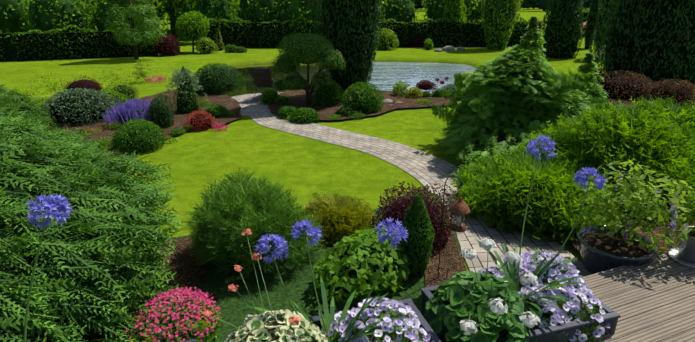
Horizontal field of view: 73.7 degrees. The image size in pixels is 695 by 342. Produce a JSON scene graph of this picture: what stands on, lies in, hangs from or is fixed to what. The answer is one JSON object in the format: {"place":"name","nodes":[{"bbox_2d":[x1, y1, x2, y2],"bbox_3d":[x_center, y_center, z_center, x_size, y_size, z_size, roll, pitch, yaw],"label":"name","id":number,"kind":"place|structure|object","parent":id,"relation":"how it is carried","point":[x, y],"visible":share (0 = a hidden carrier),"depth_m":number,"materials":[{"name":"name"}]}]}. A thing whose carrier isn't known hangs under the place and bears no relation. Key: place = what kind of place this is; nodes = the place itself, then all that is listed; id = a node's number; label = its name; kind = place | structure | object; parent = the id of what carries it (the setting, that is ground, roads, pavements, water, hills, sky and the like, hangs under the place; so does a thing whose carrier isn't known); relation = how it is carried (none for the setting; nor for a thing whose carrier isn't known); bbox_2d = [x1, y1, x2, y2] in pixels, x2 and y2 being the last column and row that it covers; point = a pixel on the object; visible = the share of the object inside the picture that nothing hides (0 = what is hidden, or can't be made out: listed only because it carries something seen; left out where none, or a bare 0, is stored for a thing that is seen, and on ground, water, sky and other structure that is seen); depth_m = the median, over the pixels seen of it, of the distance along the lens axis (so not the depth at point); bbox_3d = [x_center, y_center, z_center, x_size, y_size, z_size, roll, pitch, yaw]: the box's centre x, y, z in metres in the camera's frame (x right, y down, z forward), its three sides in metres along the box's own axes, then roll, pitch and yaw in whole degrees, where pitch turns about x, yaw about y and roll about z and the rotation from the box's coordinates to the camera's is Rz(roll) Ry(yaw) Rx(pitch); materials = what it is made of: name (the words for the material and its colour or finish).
{"place":"outdoors","nodes":[
{"label":"outdoors","id":0,"kind":"place"},
{"bbox_2d":[0,8,694,333],"bbox_3d":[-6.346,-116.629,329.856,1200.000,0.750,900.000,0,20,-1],"label":"ground","id":1,"kind":"structure","parent":0,"point":[303,168],"depth_m":10.31,"materials":[{"name":"green plant"}]},
{"bbox_2d":[0,0,31,32],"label":"tree","id":2,"kind":"object","parent":1,"relation":"on","point":[12,18],"visible":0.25,"depth_m":26.62,"materials":[{"name":"green plant"}]},
{"bbox_2d":[0,85,55,129],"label":"shrub","id":3,"kind":"object","parent":1,"relation":"on","point":[32,107],"visible":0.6,"depth_m":10.28,"materials":[{"name":"green plant"}]},
{"bbox_2d":[23,193,73,341],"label":"agapanthus","id":4,"kind":"object","parent":1,"relation":"on","point":[52,203],"visible":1,"depth_m":2.64,"materials":[{"name":"blue plant"}]},
{"bbox_2d":[30,73,69,98],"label":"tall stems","id":5,"kind":"object","parent":1,"relation":"on","point":[54,89],"visible":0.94,"depth_m":14.37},
{"bbox_2d":[22,0,93,31],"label":"tree","id":6,"kind":"object","parent":1,"relation":"on","point":[44,15],"visible":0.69,"depth_m":25.38,"materials":[{"name":"green plant"}]},
{"bbox_2d":[0,24,157,61],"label":"hedge","id":7,"kind":"object","parent":1,"relation":"on","point":[37,44],"visible":0.85,"depth_m":24.44,"materials":[{"name":"green"}]},
{"bbox_2d":[61,75,103,92],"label":"bush","id":8,"kind":"object","parent":1,"relation":"on","point":[86,84],"depth_m":14.64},
{"bbox_2d":[80,0,97,30],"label":"tree","id":9,"kind":"object","parent":1,"relation":"on","point":[92,3],"visible":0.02,"depth_m":35.36,"materials":[{"name":"green plant"}]},
{"bbox_2d":[0,95,189,341],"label":"shrub","id":10,"kind":"object","parent":1,"relation":"on","point":[102,239],"visible":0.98,"depth_m":4.08,"materials":[{"name":"green plant"}]},
{"bbox_2d":[44,130,150,341],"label":"ground cover","id":11,"kind":"object","parent":1,"relation":"on","point":[89,337],"depth_m":4.09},
{"bbox_2d":[99,68,133,86],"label":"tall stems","id":12,"kind":"object","parent":1,"relation":"on","point":[117,78],"visible":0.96,"depth_m":16.08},
{"bbox_2d":[75,0,170,35],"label":"tree","id":13,"kind":"object","parent":1,"relation":"on","point":[100,15],"visible":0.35,"depth_m":26.03,"materials":[{"name":"green plant"}]},
{"bbox_2d":[76,0,176,32],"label":"tree","id":14,"kind":"object","parent":1,"relation":"on","point":[155,3],"visible":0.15,"depth_m":35.19,"materials":[{"name":"green plant"}]},
{"bbox_2d":[103,0,165,59],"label":"tree","id":15,"kind":"object","parent":1,"relation":"on","point":[127,34],"visible":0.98,"depth_m":23.54,"materials":[{"name":"green plant"}]},
{"bbox_2d":[132,58,150,81],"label":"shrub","id":16,"kind":"object","parent":1,"relation":"on","point":[143,75],"visible":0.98,"depth_m":17.34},
{"bbox_2d":[48,89,241,155],"bbox_3d":[-4.852,-1.637,12.652,4.505,0.001,7.508,8,21,21],"label":"bed","id":17,"kind":"object","parent":1,"relation":"on","point":[229,103],"visible":0.33,"depth_m":11.74,"materials":[{"name":"soil"}]},
{"bbox_2d":[41,88,123,126],"bbox_3d":[-6.838,-1.672,11.754,1.906,0.906,1.905,0,20,-1],"label":"grey shrub","id":18,"kind":"object","parent":17,"relation":"on","point":[80,105],"visible":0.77,"depth_m":11.24,"materials":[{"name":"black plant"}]},
{"bbox_2d":[96,136,117,149],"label":"plant","id":19,"kind":"object","parent":17,"relation":"on","point":[106,141],"visible":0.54,"depth_m":9.44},
{"bbox_2d":[101,121,124,129],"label":"perennial","id":20,"kind":"object","parent":17,"relation":"on","point":[113,124],"visible":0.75,"depth_m":10.83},
{"bbox_2d":[97,89,132,110],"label":"shrub","id":21,"kind":"object","parent":17,"relation":"on","point":[115,94],"visible":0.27,"depth_m":12.64,"materials":[{"name":"green plant"}]},
{"bbox_2d":[104,83,139,101],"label":"lime shrub","id":22,"kind":"object","parent":17,"relation":"on","point":[125,89],"visible":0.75,"depth_m":13.95,"materials":[{"name":"green plant"}]},
{"bbox_2d":[101,97,172,127],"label":"lavender","id":23,"kind":"object","parent":17,"relation":"on","point":[125,113],"visible":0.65,"depth_m":11.06,"materials":[{"name":"purple"}]},
{"bbox_2d":[112,119,164,153],"bbox_3d":[-4.302,-0.754,9.511,1.041,0.600,1.034,0,20,-1],"label":"box ball","id":24,"kind":"object","parent":17,"relation":"on","point":[137,135],"visible":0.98,"depth_m":9.28,"materials":[{"name":"green"}]},
{"bbox_2d":[148,94,174,127],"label":"bush","id":25,"kind":"object","parent":17,"relation":"on","point":[159,115],"visible":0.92,"depth_m":10.90,"materials":[{"name":"green"}]},
{"bbox_2d":[168,127,184,134],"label":"perennial","id":26,"kind":"object","parent":17,"relation":"on","point":[177,131],"visible":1,"depth_m":10.45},
{"bbox_2d":[163,66,205,97],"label":"shrub","id":27,"kind":"object","parent":17,"relation":"on","point":[178,75],"visible":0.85,"depth_m":12.24,"materials":[{"name":"green plant"}]},
{"bbox_2d":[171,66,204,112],"bbox_3d":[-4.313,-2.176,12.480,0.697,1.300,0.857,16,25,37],"label":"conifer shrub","id":28,"kind":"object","parent":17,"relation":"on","point":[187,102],"visible":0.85,"depth_m":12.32,"materials":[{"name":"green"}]},
{"bbox_2d":[186,110,215,129],"bbox_3d":[-3.514,-1.226,11.067,0.760,0.432,0.765,0,20,-1],"label":"red barberry","id":29,"kind":"object","parent":17,"relation":"on","point":[200,120],"visible":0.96,"depth_m":10.89,"materials":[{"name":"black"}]},
{"bbox_2d":[204,104,228,117],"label":"bush","id":30,"kind":"object","parent":17,"relation":"on","point":[219,110],"visible":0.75,"depth_m":11.93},
{"bbox_2d":[192,63,243,94],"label":"bush","id":31,"kind":"object","parent":17,"relation":"on","point":[217,79],"visible":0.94,"depth_m":14.96,"materials":[{"name":"green"}]},
{"bbox_2d":[103,297,221,341],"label":"flowering plant","id":32,"kind":"object","parent":1,"relation":"on","point":[200,325],"visible":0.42,"depth_m":4.11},
{"bbox_2d":[154,33,180,56],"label":"bush","id":33,"kind":"object","parent":1,"relation":"on","point":[168,46],"visible":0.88,"depth_m":26.00,"materials":[{"name":"black"}]},
{"bbox_2d":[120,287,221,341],"bbox_3d":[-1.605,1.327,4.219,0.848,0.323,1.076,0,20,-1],"label":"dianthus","id":34,"kind":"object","parent":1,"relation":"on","point":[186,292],"visible":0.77,"depth_m":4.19,"materials":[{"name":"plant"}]},
{"bbox_2d":[168,0,179,45],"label":"cypress tree","id":35,"kind":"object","parent":1,"relation":"on","point":[173,17],"visible":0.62,"depth_m":31.68,"materials":[{"name":"green"}]},
{"bbox_2d":[181,339,196,341],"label":"planter","id":36,"kind":"object","parent":1,"relation":"on","point":[193,340],"visible":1,"depth_m":3.46,"materials":[{"name":"paint"}]},
{"bbox_2d":[175,11,209,52],"bbox_3d":[-9.170,-8.277,27.572,2.037,2.402,2.034,0,20,-1],"label":"round tree","id":37,"kind":"object","parent":1,"relation":"on","point":[188,25],"visible":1,"depth_m":27.01,"materials":[{"name":"green plant"}]},
{"bbox_2d":[151,0,239,39],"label":"tree","id":38,"kind":"object","parent":1,"relation":"on","point":[181,4],"visible":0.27,"depth_m":35.15,"materials":[{"name":"green plant"}]},
{"bbox_2d":[160,0,238,17],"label":"tree","id":39,"kind":"object","parent":1,"relation":"on","point":[176,7],"visible":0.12,"depth_m":39.26,"materials":[{"name":"green plant"}]},
{"bbox_2d":[195,37,218,53],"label":"bush","id":40,"kind":"object","parent":1,"relation":"on","point":[206,46],"visible":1,"depth_m":27.13,"materials":[{"name":"green"}]},
{"bbox_2d":[190,0,239,39],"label":"tree","id":41,"kind":"object","parent":1,"relation":"on","point":[218,9],"visible":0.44,"depth_m":33.06,"materials":[{"name":"green plant"}]},
{"bbox_2d":[215,28,224,50],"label":"conical shrub","id":42,"kind":"object","parent":1,"relation":"on","point":[220,44],"visible":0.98,"depth_m":28.86,"materials":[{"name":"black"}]},
{"bbox_2d":[224,44,237,52],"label":"shrub","id":43,"kind":"object","parent":1,"relation":"on","point":[229,48],"visible":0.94,"depth_m":27.75,"materials":[{"name":"green"}]},
{"bbox_2d":[230,0,278,21],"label":"tree","id":44,"kind":"object","parent":1,"relation":"on","point":[255,10],"visible":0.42,"depth_m":31.32,"materials":[{"name":"green plant"}]},
{"bbox_2d":[182,167,327,276],"bbox_3d":[-1.066,0.541,5.298,1.702,1.079,1.501,0,20,-1],"label":"bush","id":45,"kind":"object","parent":1,"relation":"on","point":[223,225],"visible":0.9,"depth_m":5.00,"materials":[{"name":"green plant"}]},
{"bbox_2d":[231,92,283,115],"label":"garden path","id":46,"kind":"structure","parent":1,"relation":"on","point":[248,104],"depth_m":13.66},
{"bbox_2d":[249,67,280,99],"bbox_3d":[-2.511,-2.804,14.533,0.695,1.039,1.264,4,20,10],"label":"lounge chair","id":47,"kind":"object","parent":46,"relation":"on","point":[261,77],"visible":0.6,"depth_m":14.04,"materials":[{"name":"brown"}]},
{"bbox_2d":[260,89,279,104],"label":"bush","id":48,"kind":"object","parent":46,"relation":"on","point":[270,96],"visible":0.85,"depth_m":13.57,"materials":[{"name":"green"}]},
{"bbox_2d":[125,188,466,341],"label":"ground cover","id":49,"kind":"object","parent":1,"relation":"on","point":[298,285],"visible":0.15,"depth_m":4.79,"materials":[{"name":"plant"}]},
{"bbox_2d":[160,236,209,285],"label":"bed mulch","id":50,"kind":"object","parent":49,"relation":"on","point":[185,266],"visible":0.54,"depth_m":5.24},
{"bbox_2d":[301,191,376,246],"bbox_3d":[-0.156,0.611,5.990,1.117,0.604,0.976,0,20,-1],"label":"shrub","id":51,"kind":"object","parent":49,"relation":"on","point":[343,216],"visible":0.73,"depth_m":5.87,"materials":[{"name":"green plant"}]},
{"bbox_2d":[312,225,410,306],"bbox_3d":[0.157,0.963,4.826,1.061,0.599,1.046,0,20,-1],"label":"leafy shrub","id":52,"kind":"object","parent":49,"relation":"on","point":[350,266],"visible":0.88,"depth_m":4.63,"materials":[{"name":"green plant"}]},
{"bbox_2d":[370,181,458,254],"bbox_3d":[0.826,0.554,5.676,1.129,0.731,1.018,0,20,-1],"label":"bush","id":53,"kind":"object","parent":49,"relation":"on","point":[398,209],"visible":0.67,"depth_m":5.60,"materials":[{"name":"black"}]},
{"bbox_2d":[424,231,465,286],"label":"bed mulch","id":54,"kind":"object","parent":49,"relation":"on","point":[451,259],"visible":0.38,"depth_m":5.25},
{"bbox_2d":[270,0,322,37],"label":"tree","id":55,"kind":"object","parent":1,"relation":"on","point":[291,9],"visible":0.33,"depth_m":30.71,"materials":[{"name":"green plant"}]},
{"bbox_2d":[228,298,440,341],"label":"planter","id":56,"kind":"object","parent":1,"relation":"on","point":[426,327],"visible":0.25,"depth_m":3.69,"materials":[{"name":"paint"}]},
{"bbox_2d":[199,228,328,341],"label":"flowering plant","id":57,"kind":"object","parent":56,"relation":"on","point":[254,325],"visible":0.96,"depth_m":3.19,"materials":[{"name":"plant"}]},
{"bbox_2d":[244,218,408,341],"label":"agapanthus","id":58,"kind":"object","parent":56,"relation":"on","point":[315,233],"visible":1,"depth_m":3.31,"materials":[{"name":"blue plant"}]},
{"bbox_2d":[320,297,441,341],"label":"petunias","id":59,"kind":"object","parent":56,"relation":"on","point":[391,313],"visible":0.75,"depth_m":3.41,"materials":[{"name":"plant"}]},
{"bbox_2d":[267,90,452,119],"bbox_3d":[0.925,-2.090,13.885,6.820,0.001,4.673,0,20,-1],"label":"garden bed","id":60,"kind":"object","parent":1,"relation":"on","point":[297,98],"visible":0.42,"depth_m":13.44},
{"bbox_2d":[275,96,290,104],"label":"bush","id":61,"kind":"object","parent":60,"relation":"on","point":[281,100],"visible":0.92,"depth_m":13.50,"materials":[{"name":"green"}]},
{"bbox_2d":[278,106,297,119],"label":"shrub","id":62,"kind":"object","parent":60,"relation":"on","point":[285,112],"visible":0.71,"depth_m":11.97,"materials":[{"name":"green"}]},
{"bbox_2d":[290,107,320,123],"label":"shrub","id":63,"kind":"object","parent":60,"relation":"on","point":[302,115],"visible":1,"depth_m":11.57,"materials":[{"name":"green"}]},
{"bbox_2d":[271,33,345,104],"bbox_3d":[-1.103,-2.910,13.320,2.166,2.069,1.587,0,20,-1],"label":"cloud pine","id":64,"kind":"object","parent":60,"relation":"on","point":[308,50],"visible":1,"depth_m":12.82,"materials":[{"name":"green"}]},
{"bbox_2d":[309,79,343,106],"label":"bush","id":65,"kind":"object","parent":60,"relation":"on","point":[327,95],"visible":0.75,"depth_m":13.19,"materials":[{"name":"green"}]},
{"bbox_2d":[336,106,354,115],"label":"shrub","id":66,"kind":"object","parent":60,"relation":"on","point":[344,110],"visible":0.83,"depth_m":12.09,"materials":[{"name":"green"}]},
{"bbox_2d":[310,0,382,97],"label":"thuja","id":67,"kind":"object","parent":60,"relation":"on","point":[349,30],"visible":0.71,"depth_m":13.53,"materials":[{"name":"green"}]},
{"bbox_2d":[391,81,409,96],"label":"bush","id":68,"kind":"object","parent":60,"relation":"on","point":[399,88],"visible":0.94,"depth_m":14.72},
{"bbox_2d":[406,87,422,97],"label":"bush","id":69,"kind":"object","parent":60,"relation":"on","point":[414,92],"visible":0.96,"depth_m":14.39,"materials":[{"name":"plant"}]},
{"bbox_2d":[342,82,383,113],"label":"rose bush","id":70,"kind":"object","parent":1,"relation":"on","point":[364,100],"visible":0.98,"depth_m":12.36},
{"bbox_2d":[205,16,530,47],"bbox_3d":[1.588,-9.437,31.320,21.861,2.005,1.726,-1,20,-3],"label":"hedge","id":71,"kind":"object","parent":1,"relation":"on","point":[263,34],"visible":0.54,"depth_m":30.80,"materials":[{"name":"green"}]},
{"bbox_2d":[374,28,398,50],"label":"round shrub","id":72,"kind":"object","parent":1,"relation":"on","point":[387,40],"visible":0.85,"depth_m":29.22,"materials":[{"name":"green"}]},
{"bbox_2d":[381,0,417,21],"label":"tree","id":73,"kind":"object","parent":1,"relation":"on","point":[401,10],"visible":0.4,"depth_m":33.06,"materials":[{"name":"green plant"}]},
{"bbox_2d":[400,195,434,276],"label":"conical shrub","id":74,"kind":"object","parent":1,"relation":"on","point":[417,244],"depth_m":4.86,"materials":[{"name":"green"}]},
{"bbox_2d":[410,33,426,47],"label":"bush","id":75,"kind":"object","parent":1,"relation":"on","point":[418,41],"visible":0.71,"depth_m":30.93,"materials":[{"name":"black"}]},
{"bbox_2d":[416,80,436,90],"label":"bush","id":76,"kind":"object","parent":1,"relation":"on","point":[424,85],"visible":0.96,"depth_m":15.84,"materials":[{"name":"black"}]},
{"bbox_2d":[424,38,433,49],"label":"bush","id":77,"kind":"object","parent":1,"relation":"on","point":[428,44],"visible":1,"depth_m":29.39,"materials":[{"name":"black"}]},
{"bbox_2d":[428,175,469,278],"bbox_3d":[1.043,0.684,4.725,0.362,1.336,0.210,0,20,-1],"label":"garden ornament","id":78,"kind":"object","parent":1,"relation":"on","point":[459,207],"visible":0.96,"depth_m":4.61,"materials":[{"name":"metal"}]},
{"bbox_2d":[440,83,457,95],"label":"bush","id":79,"kind":"object","parent":1,"relation":"on","point":[452,87],"visible":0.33,"depth_m":14.70,"materials":[{"name":"black"}]},
{"bbox_2d":[421,0,484,21],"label":"tree","id":80,"kind":"object","parent":1,"relation":"on","point":[435,10],"visible":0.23,"depth_m":32.66,"materials":[{"name":"green plant"}]},
{"bbox_2d":[442,0,466,27],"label":"young tree","id":81,"kind":"object","parent":1,"relation":"on","point":[454,9],"visible":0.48,"depth_m":31.12,"materials":[{"name":"green plant"}]},
{"bbox_2d":[468,0,484,21],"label":"tree","id":82,"kind":"object","parent":1,"relation":"on","point":[475,13],"visible":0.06,"depth_m":32.45,"materials":[{"name":"green plant"}]},
{"bbox_2d":[480,0,522,49],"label":"tree","id":83,"kind":"object","parent":1,"relation":"on","point":[499,19],"visible":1,"depth_m":29.04,"materials":[{"name":"green plant"}]},
{"bbox_2d":[432,16,607,165],"bbox_3d":[3.463,-1.469,8.678,3.529,2.705,3.830,0,20,-1],"label":"conifer tree","id":84,"kind":"object","parent":1,"relation":"on","point":[499,101],"visible":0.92,"depth_m":8.32,"materials":[{"name":"green plant"}]},
{"bbox_2d":[420,285,620,341],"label":"planter","id":85,"kind":"object","parent":1,"relation":"on","point":[552,334],"visible":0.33,"depth_m":3.69,"materials":[{"name":"paint"}]},
{"bbox_2d":[425,238,539,341],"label":"white geranium","id":86,"kind":"object","parent":85,"relation":"on","point":[470,296],"visible":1,"depth_m":3.54,"materials":[{"name":"green plant"}]},
{"bbox_2d":[476,266,514,281],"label":"petunias","id":87,"kind":"object","parent":85,"relation":"in","point":[492,270],"visible":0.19,"depth_m":4.16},
{"bbox_2d":[451,134,606,324],"bbox_3d":[1.521,0.483,3.922,1.023,1.291,1.700,12,23,29],"label":"agapanthus","id":88,"kind":"object","parent":85,"relation":"on","point":[578,178],"visible":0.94,"depth_m":4.02,"materials":[{"name":"green plant"}]},
{"bbox_2d":[495,251,609,341],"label":"petunias","id":89,"kind":"object","parent":85,"relation":"in","point":[563,312],"visible":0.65,"depth_m":3.79,"materials":[{"name":"plant"}]},
{"bbox_2d":[447,144,619,246],"bbox_3d":[2.635,0.256,6.523,2.322,1.011,2.274,0,20,-1],"label":"bush","id":90,"kind":"object","parent":1,"relation":"on","point":[495,189],"visible":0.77,"depth_m":6.10,"materials":[{"name":"green plant"}]},
{"bbox_2d":[527,0,551,10],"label":"tree","id":91,"kind":"object","parent":1,"relation":"on","point":[539,4],"visible":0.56,"depth_m":154.91,"materials":[{"name":"green plant"}]},
{"bbox_2d":[538,0,583,58],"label":"conical thuja","id":92,"kind":"object","parent":1,"relation":"on","point":[562,35],"visible":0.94,"depth_m":24.55,"materials":[{"name":"green"}]},
{"bbox_2d":[485,84,694,252],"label":"bed","id":93,"kind":"object","parent":1,"relation":"on","point":[656,230],"depth_m":5.98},
{"bbox_2d":[582,8,598,36],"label":"tree","id":94,"kind":"object","parent":1,"relation":"on","point":[585,15],"visible":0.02,"depth_m":40.17,"materials":[{"name":"green"}]},
{"bbox_2d":[584,0,599,48],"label":"cypress tree","id":95,"kind":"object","parent":1,"relation":"on","point":[590,22],"visible":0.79,"depth_m":29.48,"materials":[{"name":"green"}]},
{"bbox_2d":[508,100,694,219],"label":"bush","id":96,"kind":"object","parent":1,"relation":"on","point":[639,139],"visible":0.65,"depth_m":6.55,"materials":[{"name":"green plant"}]},
{"bbox_2d":[562,52,644,116],"bbox_3d":[4.988,-1.573,10.064,2.768,2.003,2.801,0,20,-1],"label":"spruce","id":97,"kind":"object","parent":1,"relation":"on","point":[595,95],"visible":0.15,"depth_m":9.46,"materials":[{"name":"green plant"}]},
{"bbox_2d":[594,0,620,57],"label":"tree","id":98,"kind":"object","parent":1,"relation":"on","point":[597,24],"visible":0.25,"depth_m":24.45,"materials":[{"name":"green"}]},
{"bbox_2d":[593,70,655,102],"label":"bush","id":99,"kind":"object","parent":1,"relation":"on","point":[623,86],"visible":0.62,"depth_m":14.05,"materials":[{"name":"brown plant"}]},
{"bbox_2d":[577,253,694,341],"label":"deck","id":100,"kind":"structure","parent":1,"relation":"on","point":[652,299],"depth_m":4.23,"materials":[{"name":"brown wood"}]},
{"bbox_2d":[576,225,656,273],"bbox_3d":[2.930,0.948,5.133,0.770,0.400,0.770,0,20,-1],"label":"glazed pot","id":101,"kind":"object","parent":100,"relation":"on","point":[598,254],"visible":0.69,"depth_m":5.01,"materials":[{"name":"ceramic"}]},
{"bbox_2d":[575,160,694,254],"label":"potted plant","id":102,"kind":"object","parent":101,"relation":"on","point":[618,211],"visible":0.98,"depth_m":4.80,"materials":[{"name":"green plant"}]},
{"bbox_2d":[667,248,694,267],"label":"pot saucer","id":103,"kind":"object","parent":100,"relation":"on","point":[673,254],"visible":0.42,"depth_m":4.87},
{"bbox_2d":[678,226,694,262],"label":"zinc pot","id":104,"kind":"object","parent":103,"relation":"on","point":[687,253],"visible":0.56,"depth_m":4.79,"materials":[{"name":"grey metal"}]},
{"bbox_2d":[684,196,694,232],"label":"potted plant","id":105,"kind":"object","parent":104,"relation":"in","point":[691,213],"visible":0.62,"depth_m":4.75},
{"bbox_2d":[588,0,694,84],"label":"thuja","id":106,"kind":"object","parent":1,"relation":"on","point":[653,40],"visible":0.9,"depth_m":16.16,"materials":[{"name":"green"}]},
{"bbox_2d":[626,95,694,142],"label":"bush","id":107,"kind":"object","parent":1,"relation":"on","point":[685,114],"visible":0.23,"depth_m":8.96,"materials":[{"name":"green plant"}]},
{"bbox_2d":[639,79,694,106],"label":"bush","id":108,"kind":"object","parent":1,"relation":"on","point":[678,91],"visible":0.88,"depth_m":13.04,"materials":[{"name":"brown plant"}]},
{"bbox_2d":[225,62,477,96],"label":"pond water","id":109,"kind":"structure","parent":0,"point":[386,76],"depth_m":21.12,"materials":[{"name":"liquid"}]},
{"bbox_2d":[250,111,591,275],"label":"path","id":110,"kind":"structure","parent":0,"point":[423,168],"depth_m":8.26,"materials":[{"name":"stone"}]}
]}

